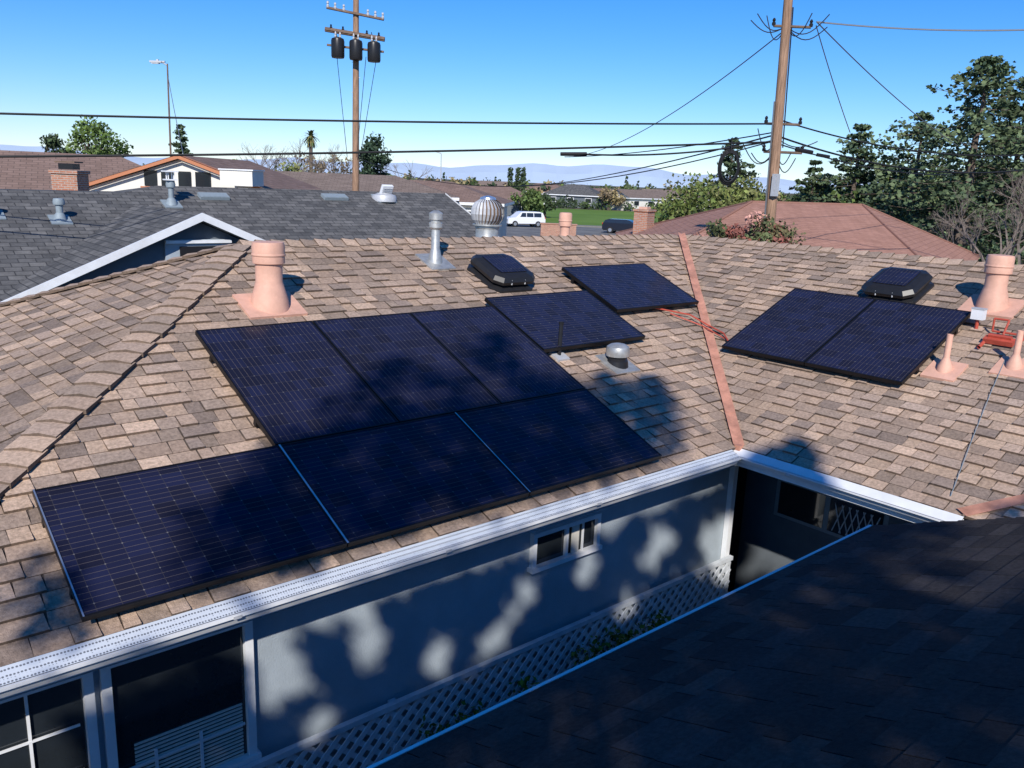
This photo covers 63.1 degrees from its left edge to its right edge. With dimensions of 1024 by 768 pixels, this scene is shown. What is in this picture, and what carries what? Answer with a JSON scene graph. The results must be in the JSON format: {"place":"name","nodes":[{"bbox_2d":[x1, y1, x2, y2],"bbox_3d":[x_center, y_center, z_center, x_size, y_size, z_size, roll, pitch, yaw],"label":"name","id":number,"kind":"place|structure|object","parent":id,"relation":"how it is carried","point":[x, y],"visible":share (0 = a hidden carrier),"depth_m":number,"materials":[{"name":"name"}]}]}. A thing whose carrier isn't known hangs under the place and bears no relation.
{"place":"outdoors","nodes":[
{"label":"outdoors","id":0,"kind":"place"},
{"bbox_2d":[0,150,140,189],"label":"brown roof house","id":1,"kind":"structure","parent":0,"point":[25,173],"depth_m":40.38,"materials":[{"name":"tile"}]},
{"bbox_2d":[48,161,89,190],"bbox_3d":[-15.599,-5.311,29.742,1.000,5.097,0.900,2,14,0],"label":"brick chimney","id":2,"kind":"object","parent":1,"relation":"on","point":[73,178],"visible":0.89,"depth_m":28.94,"materials":[{"name":"brick"}]},
{"bbox_2d":[48,223,239,290],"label":"walls","id":3,"kind":"structure","parent":0,"point":[198,237],"depth_m":16.16,"materials":[{"name":"paint"}]},
{"bbox_2d":[0,186,475,301],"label":"roof","id":4,"kind":"structure","parent":3,"relation":"on","point":[37,247],"depth_m":19.51,"materials":[{"name":"grey"}]},
{"bbox_2d":[47,198,72,224],"bbox_3d":[-9.469,-3.617,17.447,0.400,0.540,0.380,-9,18,-40],"label":"grey roof vent pipe","id":5,"kind":"object","parent":4,"relation":"on","point":[59,217],"visible":1,"depth_m":17.38,"materials":[{"name":"metal"}]},
{"bbox_2d":[160,170,182,207],"bbox_3d":[-7.992,-4.556,19.528,0.400,0.855,0.380,-9,18,-40],"label":"grey roof vent pipe","id":6,"kind":"object","parent":4,"relation":"on","point":[171,201],"visible":1,"depth_m":19.49,"materials":[{"name":"metal"}]},
{"bbox_2d":[197,192,229,199],"bbox_3d":[-7.359,-4.630,20.560,0.720,0.176,0.270,-9,18,-40],"label":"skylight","id":7,"kind":"object","parent":4,"relation":"on","point":[211,196],"visible":1,"depth_m":20.48,"materials":[{"name":"paint"}]},
{"bbox_2d":[1,193,498,301],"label":"rake fascia","id":8,"kind":"structure","parent":4,"relation":"attached to","point":[138,245],"depth_m":15.49,"materials":[{"name":"white paint"}]},
{"bbox_2d":[371,184,396,202],"bbox_3d":[-3.662,-5.446,23.834,0.720,0.507,0.720,-9,18,-40],"label":"dome skylight vent","id":9,"kind":"object","parent":4,"relation":"on","point":[384,195],"visible":0.97,"depth_m":23.60,"materials":[{"name":"metal"}]},
{"bbox_2d":[350,133,391,175],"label":"dark tree","id":10,"kind":"object","parent":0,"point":[375,144],"visible":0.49,"depth_m":71.98,"materials":[{"name":"green plant"}]},
{"bbox_2d":[0,144,903,193],"bbox_3d":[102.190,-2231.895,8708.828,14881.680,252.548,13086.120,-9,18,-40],"label":"hills","id":11,"kind":"structure","parent":0,"point":[541,173],"depth_m":8204.71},
{"bbox_2d":[0,0,1023,180],"label":"sky","id":12,"kind":"structure","parent":0,"point":[569,61],"materials":[{"name":"blue"}]},
{"bbox_2d":[506,224,617,236],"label":"road","id":13,"kind":"structure","parent":0,"point":[519,230],"depth_m":89.80,"materials":[{"name":"asphalt"}]},
{"bbox_2d":[507,211,545,226],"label":"parked suv","id":14,"kind":"object","parent":13,"relation":"on","point":[530,218],"visible":0.96,"depth_m":95.49,"materials":[{"name":"white paint"}]},
{"bbox_2d":[602,219,632,232],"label":"parked car","id":15,"kind":"object","parent":13,"relation":"on","point":[611,225],"visible":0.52,"depth_m":89.81,"materials":[{"name":"paint"}]},
{"bbox_2d":[540,208,667,225],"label":"lawn","id":16,"kind":"structure","parent":0,"point":[589,217],"depth_m":138.27,"materials":[{"name":"green plant"}]},
{"bbox_2d":[541,193,561,217],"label":"leafy tree","id":17,"kind":"object","parent":16,"relation":"on","point":[547,201],"visible":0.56,"depth_m":121.36,"materials":[{"name":"green plant"}]},
{"bbox_2d":[401,177,1023,258],"bbox_3d":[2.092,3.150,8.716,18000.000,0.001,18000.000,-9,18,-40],"label":"ground","id":18,"kind":"structure","parent":0,"point":[640,188],"depth_m":2399.74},
{"bbox_2d":[39,133,75,152],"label":"leafy tree","id":19,"kind":"object","parent":18,"relation":"on","point":[50,141],"visible":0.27,"depth_m":73.35,"materials":[{"name":"green plant"}]},
{"bbox_2d":[65,117,133,157],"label":"leafy tree","id":20,"kind":"object","parent":18,"relation":"on","point":[93,130],"visible":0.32,"depth_m":68.75,"materials":[{"name":"green plant"}]},
{"bbox_2d":[149,59,171,156],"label":"street lamp","id":21,"kind":"object","parent":18,"relation":"on","point":[157,61],"visible":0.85,"depth_m":57.14,"materials":[{"name":"grey metal"}]},
{"bbox_2d":[89,156,267,190],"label":"walls","id":22,"kind":"structure","parent":18,"relation":"on","point":[192,173],"depth_m":35.04,"materials":[{"name":"beige paint"}]},
{"bbox_2d":[89,156,319,189],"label":"roof","id":23,"kind":"structure","parent":22,"relation":"on","point":[273,179],"depth_m":39.32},
{"bbox_2d":[218,168,264,186],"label":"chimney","id":24,"kind":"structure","parent":22,"relation":"on","point":[241,177],"depth_m":33.38,"materials":[{"name":"beige paint"}]},
{"bbox_2d":[168,124,192,153],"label":"pine tree","id":25,"kind":"object","parent":18,"relation":"on","point":[181,133],"visible":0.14,"depth_m":77.02,"materials":[{"name":"green plant"}]},
{"bbox_2d":[310,145,351,173],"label":"bare tree","id":26,"kind":"object","parent":18,"relation":"on","point":[334,161],"visible":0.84,"depth_m":82.74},
{"bbox_2d":[325,0,384,190],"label":"utility pole","id":27,"kind":"object","parent":18,"relation":"on","point":[357,49],"visible":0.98,"depth_m":39.05,"materials":[{"name":"brown wood"}]},
{"bbox_2d":[258,171,459,200],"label":"brown roof house","id":28,"kind":"structure","parent":18,"relation":"on","point":[333,181],"depth_m":58.83,"materials":[{"name":"white paint"}]},
{"bbox_2d":[410,180,513,236],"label":"brown roof house","id":29,"kind":"structure","parent":18,"relation":"on","point":[469,197],"depth_m":62.56,"materials":[{"name":"white paint"}]},
{"bbox_2d":[0,465,967,767],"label":"walls","id":30,"kind":"structure","parent":18,"relation":"on","point":[326,663],"depth_m":6.79,"materials":[{"name":"paint"}]},
{"bbox_2d":[0,672,100,767],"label":"window frame","id":31,"kind":"structure","parent":30,"relation":"attached to","point":[43,727],"depth_m":4.74,"materials":[{"name":"white paint"}]},
{"bbox_2d":[98,620,261,767],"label":"window","id":32,"kind":"structure","parent":30,"relation":"attached to","point":[190,704],"depth_m":5.25,"materials":[{"name":"glass"}]},
{"bbox_2d":[0,450,740,698],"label":"gutter","id":33,"kind":"object","parent":30,"relation":"on","point":[46,669],"visible":1,"depth_m":5.11,"materials":[{"name":"white paint"}]},
{"bbox_2d":[0,243,1023,767],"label":"roof deck","id":34,"kind":"structure","parent":30,"relation":"on","point":[492,507],"depth_m":6.76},
{"bbox_2d":[0,250,218,451],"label":"roof slope hip end","id":35,"kind":"object","parent":34,"relation":"on","point":[34,376],"visible":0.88,"depth_m":7.43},
{"bbox_2d":[0,237,735,666],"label":"roof slope","id":36,"kind":"structure","parent":34,"relation":"on","point":[672,385],"depth_m":7.06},
{"bbox_2d":[32,445,346,621],"bbox_3d":[-1.958,0.843,5.158,1.559,0.440,0.982,-9,18,-40],"label":"solar panel","id":37,"kind":"object","parent":36,"relation":"on","point":[128,540],"visible":0.98,"depth_m":5.06,"materials":[{"name":"glass"}]},
{"bbox_2d":[232,241,307,319],"bbox_3d":[-2.241,-0.973,7.701,0.560,0.680,0.400,-9,18,-40],"label":"flue vent pipe","id":38,"kind":"object","parent":36,"relation":"on","point":[269,296],"visible":1,"depth_m":7.60,"materials":[{"name":"ceramic"}]},
{"bbox_2d":[195,321,398,445],"bbox_3d":[-1.757,-0.055,6.749,1.046,0.633,1.456,-9,18,-40],"label":"solar panel","id":39,"kind":"object","parent":36,"relation":"on","point":[289,382],"visible":0.98,"depth_m":6.68,"materials":[{"name":"glass"}]},
{"bbox_2d":[279,413,529,546],"bbox_3d":[-0.768,0.647,6.165,1.559,0.440,0.982,-9,18,-40],"label":"solar panel","id":40,"kind":"object","parent":36,"relation":"on","point":[370,484],"visible":0.89,"depth_m":6.08,"materials":[{"name":"glass"}]},
{"bbox_2d":[33,412,530,616],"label":"panel joint strips","id":41,"kind":"object","parent":40,"relation":"on","point":[321,504],"visible":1,"depth_m":5.42,"materials":[{"name":"metal"}]},
{"bbox_2d":[312,312,500,422],"bbox_3d":[-0.956,-0.187,7.427,1.046,0.633,1.456,-9,18,-40],"label":"solar panel","id":42,"kind":"object","parent":36,"relation":"on","point":[408,366],"visible":0.87,"depth_m":7.37,"materials":[{"name":"glass"}]},
{"bbox_2d":[415,210,455,270],"bbox_3d":[-0.876,-1.653,9.590,0.340,0.672,0.357,-9,18,-40],"label":"metal vent pipe","id":43,"kind":"object","parent":36,"relation":"on","point":[434,259],"visible":1,"depth_m":9.56,"materials":[{"name":"metal"}]},
{"bbox_2d":[410,306,584,403],"bbox_3d":[-0.155,-0.318,8.104,1.046,0.633,1.456,-9,18,-40],"label":"solar panel","id":44,"kind":"object","parent":36,"relation":"on","point":[498,355],"visible":0.93,"depth_m":8.05,"materials":[{"name":"glass"}]},
{"bbox_2d":[467,253,534,292],"bbox_3d":[-0.127,-1.309,9.801,0.660,0.399,0.650,-9,18,-40],"label":"solar attic fan","id":45,"kind":"object","parent":36,"relation":"on","point":[502,273],"visible":1,"depth_m":9.63},
{"bbox_2d":[455,389,661,495],"bbox_3d":[0.422,0.452,7.171,1.559,0.440,0.982,-9,18,-40],"label":"solar panel","id":46,"kind":"object","parent":36,"relation":"on","point":[537,445],"visible":0.94,"depth_m":7.10,"materials":[{"name":"glass"}]},
{"bbox_2d":[549,322,569,361],"bbox_3d":[0.493,-0.433,8.552,0.160,0.391,0.159,-9,18,-40],"label":"vent stack","id":47,"kind":"object","parent":36,"relation":"on","point":[559,356],"visible":0.97,"depth_m":8.55,"materials":[{"name":"metal"}]},
{"bbox_2d":[484,290,644,351],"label":"solar panel","id":48,"kind":"object","parent":36,"relation":"on","point":[587,318],"visible":0.94,"depth_m":9.14,"materials":[{"name":"glass"}]},
{"bbox_2d":[595,343,639,373],"bbox_3d":[1.120,-0.283,8.824,0.360,0.307,0.344,-9,18,-40],"label":"dome vent","id":49,"kind":"object","parent":36,"relation":"on","point":[614,359],"visible":0.98,"depth_m":8.74,"materials":[{"name":"silver metal"}]},
{"bbox_2d":[561,263,698,312],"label":"solar panel","id":50,"kind":"object","parent":36,"relation":"on","point":[616,288],"visible":0.99,"depth_m":10.51,"materials":[{"name":"glass"}]},
{"bbox_2d":[471,196,503,237],"bbox_3d":[-0.335,-2.143,11.258,0.454,0.785,0.456,-9,18,-40],"label":"turbine vent","id":51,"kind":"object","parent":34,"relation":"on","point":[487,214],"visible":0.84,"depth_m":11.10,"materials":[{"name":"metal"}]},
{"bbox_2d":[0,234,1023,500],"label":"ridge caps","id":52,"kind":"object","parent":34,"relation":"on","point":[24,452],"visible":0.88,"depth_m":7.33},
{"bbox_2d":[558,212,571,235],"bbox_3d":[0.768,-2.204,12.206,0.560,0.605,0.400,-9,18,-40],"label":"flue vent pipe","id":53,"kind":"object","parent":34,"relation":"on","point":[565,221],"visible":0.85,"depth_m":12.10,"materials":[{"name":"metal"}]},
{"bbox_2d":[375,517,1023,767],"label":"roof","id":54,"kind":"structure","parent":34,"relation":"on","point":[925,654],"depth_m":3.58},
{"bbox_2d":[366,525,871,767],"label":"wing drip edge","id":55,"kind":"object","parent":54,"relation":"attached to","point":[409,748],"visible":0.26,"depth_m":4.33,"materials":[{"name":"white paint"}]},
{"bbox_2d":[687,239,1023,519],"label":"roof slope right wing","id":56,"kind":"structure","parent":34,"relation":"on","point":[729,291],"depth_m":8.18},
{"bbox_2d":[722,288,875,364],"bbox_3d":[3.340,-0.703,9.700,1.456,0.633,1.046,-9,18,-40],"label":"solar panel","id":57,"kind":"object","parent":56,"relation":"on","point":[798,326],"visible":0.94,"depth_m":9.65,"materials":[{"name":"glass"}]},
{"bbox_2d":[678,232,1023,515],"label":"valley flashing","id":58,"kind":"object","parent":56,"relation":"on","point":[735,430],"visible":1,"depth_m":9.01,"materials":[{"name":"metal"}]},
{"bbox_2d":[805,299,970,385],"bbox_3d":[4.029,-0.486,8.927,1.456,0.633,1.046,-9,18,-40],"label":"solar panel","id":59,"kind":"object","parent":56,"relation":"on","point":[894,342],"visible":0.92,"depth_m":8.86,"materials":[{"name":"glass"}]},
{"bbox_2d":[860,267,933,303],"bbox_3d":[4.585,-1.167,9.924,0.650,0.399,0.660,-9,18,-40],"label":"solar attic fan","id":60,"kind":"object","parent":56,"relation":"on","point":[907,285],"visible":0.95,"depth_m":9.76},
{"bbox_2d":[920,334,968,381],"bbox_3d":[4.312,-0.274,8.274,0.326,0.445,0.320,-9,18,-40],"label":"plumbing vent pipe","id":61,"kind":"object","parent":56,"relation":"on","point":[945,368],"visible":1,"depth_m":8.25,"materials":[{"name":"metal"}]},
{"bbox_2d":[970,307,987,328],"bbox_3d":[4.911,-0.685,8.789,0.100,0.236,0.130,-9,18,-40],"label":"junction box","id":62,"kind":"object","parent":56,"relation":"on","point":[978,314],"visible":1,"depth_m":8.75,"materials":[{"name":"white paint"}]},
{"bbox_2d":[957,254,1023,319],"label":"flue vent pipe","id":63,"kind":"object","parent":56,"relation":"on","point":[994,299],"visible":0.98,"depth_m":8.96,"materials":[{"name":"metal"}]},
{"bbox_2d":[977,318,1023,348],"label":"red conduit body","id":64,"kind":"object","parent":56,"relation":"on","point":[1003,339],"visible":0.91,"depth_m":8.45,"materials":[{"name":"paint"}]},
{"bbox_2d":[988,330,1023,378],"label":"plumbing vent pipe","id":65,"kind":"object","parent":56,"relation":"on","point":[1013,365],"visible":1,"depth_m":8.01,"materials":[{"name":"metal"}]},
{"bbox_2d":[527,511,602,574],"bbox_3d":[0.482,1.381,7.311,0.860,0.350,0.070,-9,18,-40],"label":"window","id":66,"kind":"structure","parent":30,"relation":"attached to","point":[560,543],"depth_m":7.30,"materials":[{"name":"white paint"}]},
{"bbox_2d":[728,466,888,592],"bbox_3d":[3.031,1.874,9.676,0.020,2.100,2.500,-9,18,-40],"label":"porch window","id":67,"kind":"structure","parent":30,"relation":"attached to","point":[830,515],"depth_m":9.26,"materials":[{"name":"glass"}]},
{"bbox_2d":[733,449,963,522],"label":"rain gutter","id":68,"kind":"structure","parent":30,"relation":"attached to","point":[889,504],"depth_m":7.25,"materials":[{"name":"metal"}]},
{"bbox_2d":[464,185,544,216],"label":"brown roof house","id":69,"kind":"structure","parent":18,"relation":"on","point":[503,192],"depth_m":119.72,"materials":[{"name":"white paint"}]},
{"bbox_2d":[507,167,526,192],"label":"cypress trees","id":70,"kind":"object","parent":18,"relation":"on","point":[522,173],"visible":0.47,"depth_m":145.47,"materials":[{"name":"green plant"}]},
{"bbox_2d":[508,187,543,211],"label":"leafy tree","id":71,"kind":"object","parent":18,"relation":"on","point":[530,200],"visible":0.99,"depth_m":114.11,"materials":[{"name":"green plant"}]},
{"bbox_2d":[540,222,576,235],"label":"brick garden wall","id":72,"kind":"structure","parent":18,"relation":"on","point":[549,229],"depth_m":70.67,"materials":[{"name":"brick"}]},
{"bbox_2d":[142,163,984,204],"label":"distant tree row","id":73,"kind":"object","parent":18,"relation":"on","point":[473,181],"visible":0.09,"depth_m":249.84,"materials":[{"name":"green plant"}]},
{"bbox_2d":[542,184,603,208],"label":"distant house","id":74,"kind":"structure","parent":18,"relation":"on","point":[579,192],"depth_m":182.06,"materials":[{"name":"grey"}]},
{"bbox_2d":[597,187,625,209],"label":"leafy tree","id":75,"kind":"object","parent":18,"relation":"on","point":[606,195],"visible":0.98,"depth_m":174.37,"materials":[{"name":"beige plant"}]},
{"bbox_2d":[551,195,703,213],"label":"hedge row","id":76,"kind":"object","parent":18,"relation":"on","point":[582,205],"visible":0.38,"depth_m":174.00,"materials":[{"name":"green plant"}]},
{"bbox_2d":[605,189,673,210],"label":"distant house","id":77,"kind":"structure","parent":18,"relation":"on","point":[639,198],"depth_m":176.78,"materials":[{"name":"white paint"}]},
{"bbox_2d":[633,207,656,233],"bbox_3d":[5.840,-5.866,37.621,0.750,4.168,0.900,11,16,31],"label":"brick chimney","id":78,"kind":"object","parent":18,"relation":"on","point":[643,218],"visible":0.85,"depth_m":36.97,"materials":[{"name":"brick"}]},
{"bbox_2d":[651,171,751,222],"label":"willow tree","id":79,"kind":"object","parent":18,"relation":"on","point":[680,206],"visible":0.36,"depth_m":59.06,"materials":[{"name":"green plant"}]},
{"bbox_2d":[693,218,745,239],"bbox_3d":[4.454,-1.334,18.157,1.659,4.465,1.531,4,14,7],"label":"flowering shrub","id":80,"kind":"object","parent":18,"relation":"on","point":[723,231],"visible":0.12,"depth_m":17.71,"materials":[{"name":"green plant"}]},
{"bbox_2d":[685,137,760,212],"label":"pine tree","id":81,"kind":"object","parent":18,"relation":"on","point":[729,161],"visible":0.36,"depth_m":76.61,"materials":[{"name":"green plant"}]},
{"bbox_2d":[715,174,766,202],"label":"willow tree","id":82,"kind":"object","parent":18,"relation":"on","point":[755,192],"visible":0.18,"depth_m":63.64,"materials":[{"name":"green plant"}]},
{"bbox_2d":[729,210,805,245],"bbox_3d":[5.111,-1.392,18.098,2.004,4.658,1.673,6,14,14],"label":"flowering shrub","id":83,"kind":"object","parent":18,"relation":"on","point":[771,232],"visible":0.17,"depth_m":17.36,"materials":[{"name":"green plant"}]},
{"bbox_2d":[743,0,829,223],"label":"utility pole","id":84,"kind":"object","parent":18,"relation":"on","point":[774,151],"visible":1,"depth_m":18.98,"materials":[{"name":"brown wood"}]},
{"bbox_2d":[0,141,769,157],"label":"overhead wire","id":85,"kind":"object","parent":84,"relation":"attached to","point":[213,154],"visible":1,"depth_m":16.38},
{"bbox_2d":[0,112,771,124],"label":"overhead wire","id":86,"kind":"object","parent":84,"relation":"attached to","point":[124,116],"visible":1,"depth_m":16.28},
{"bbox_2d":[358,143,766,186],"bbox_3d":[-0.744,-7.815,30.012,0.028,1.393,25.986,-6,16,-31],"label":"overhead wire","id":87,"kind":"object","parent":84,"relation":"attached to","point":[580,181],"visible":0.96,"depth_m":25.18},
{"bbox_2d":[520,135,770,185],"bbox_3d":[3.313,-9.815,38.746,0.037,1.558,40.419,0,14,-8],"label":"overhead wire","id":88,"kind":"object","parent":84,"relation":"attached to","point":[660,163],"visible":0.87,"depth_m":27.10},
{"bbox_2d":[587,140,772,155],"bbox_3d":[3.691,-5.303,18.639,4.828,0.558,0.038,-1,14,-14],"label":"overhead wire","id":89,"kind":"object","parent":84,"relation":"attached to","point":[672,153],"visible":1,"depth_m":18.63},
{"bbox_2d":[717,139,739,185],"bbox_3d":[4.938,-5.031,18.929,0.504,1.029,0.104,2,14,0],"label":"cable coil","id":90,"kind":"object","parent":89,"relation":"hanging from","point":[720,162],"visible":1,"depth_m":18.93,"materials":[{"name":"rubber"}]},
{"bbox_2d":[816,21,957,145],"bbox_3d":[11.068,-8.131,23.640,0.026,1.946,13.167,14,18,39],"label":"overhead wire","id":91,"kind":"object","parent":84,"relation":"attached to","point":[879,82],"visible":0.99,"depth_m":21.99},
{"bbox_2d":[782,137,1023,173],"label":"overhead wire","id":92,"kind":"object","parent":84,"relation":"attached to","point":[787,139],"visible":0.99,"depth_m":21.35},
{"bbox_2d":[783,120,1023,155],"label":"overhead wire","id":93,"kind":"object","parent":84,"relation":"attached to","point":[900,148],"visible":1,"depth_m":19.93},
{"bbox_2d":[816,21,1023,30],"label":"overhead wire","id":94,"kind":"object","parent":84,"relation":"attached to","point":[918,28],"visible":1,"depth_m":18.18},
{"bbox_2d":[788,160,835,202],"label":"cedar tree","id":95,"kind":"object","parent":18,"relation":"on","point":[811,191],"visible":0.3,"depth_m":59.74,"materials":[{"name":"green plant"}]},
{"bbox_2d":[801,123,897,210],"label":"cedar tree","id":96,"kind":"object","parent":18,"relation":"on","point":[858,150],"visible":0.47,"depth_m":55.62,"materials":[{"name":"green plant"}]},
{"bbox_2d":[791,152,1014,252],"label":"shade tree row","id":97,"kind":"object","parent":18,"relation":"on","point":[854,192],"visible":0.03,"depth_m":56.04,"materials":[{"name":"green plant"}]},
{"bbox_2d":[859,110,985,242],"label":"cedar tree","id":98,"kind":"object","parent":18,"relation":"on","point":[923,115],"visible":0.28,"depth_m":51.71,"materials":[{"name":"green plant"}]},
{"bbox_2d":[848,55,1023,264],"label":"cedar tree","id":99,"kind":"object","parent":18,"relation":"on","point":[994,69],"visible":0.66,"depth_m":43.58,"materials":[{"name":"green plant"}]},
{"bbox_2d":[929,207,1003,252],"bbox_3d":[20.347,-5.663,37.967,3.240,4.768,1.968,-1,14,-13],"label":"bare tree","id":100,"kind":"object","parent":18,"relation":"on","point":[942,226],"visible":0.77,"depth_m":37.49,"materials":[{"name":"plant"}]},
{"bbox_2d":[926,82,1023,264],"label":"cedar tree","id":101,"kind":"object","parent":18,"relation":"on","point":[999,158],"visible":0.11,"depth_m":50.88,"materials":[{"name":"green plant"}]},
{"bbox_2d":[934,178,1023,261],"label":"bare tree","id":102,"kind":"object","parent":18,"relation":"on","point":[1008,246],"visible":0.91,"depth_m":35.80,"materials":[{"name":"plant"}]},
{"bbox_2d":[954,81,1023,263],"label":"cedar tree","id":103,"kind":"object","parent":18,"relation":"on","point":[1015,152],"visible":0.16,"depth_m":47.07,"materials":[{"name":"green plant"}]},
{"bbox_2d":[987,169,1023,264],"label":"bare tree","id":104,"kind":"object","parent":18,"relation":"on","point":[1022,229],"visible":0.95,"depth_m":33.03,"materials":[{"name":"plant"}]},
{"bbox_2d":[997,175,1023,258],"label":"bare tree","id":105,"kind":"object","parent":18,"relation":"on","point":[1010,251],"visible":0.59,"depth_m":39.41,"materials":[{"name":"plant"}]},
{"bbox_2d":[615,200,979,260],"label":"red brown roof house","id":106,"kind":"structure","parent":0,"point":[858,227],"depth_m":28.91,"materials":[{"name":"tile"}]},
{"label":"courtyard paving","id":107,"kind":"structure","parent":0,"visible":0},
{"bbox_2d":[239,555,732,767],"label":"lattice fence","id":108,"kind":"object","parent":107,"relation":"on","point":[392,717],"visible":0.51,"depth_m":6.91,"materials":[{"name":"paint"}]},
{"bbox_2d":[419,609,673,737],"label":"climbing plants","id":109,"kind":"object","parent":107,"relation":"on","point":[522,683],"visible":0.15,"depth_m":7.54,"materials":[{"name":"green plant"}]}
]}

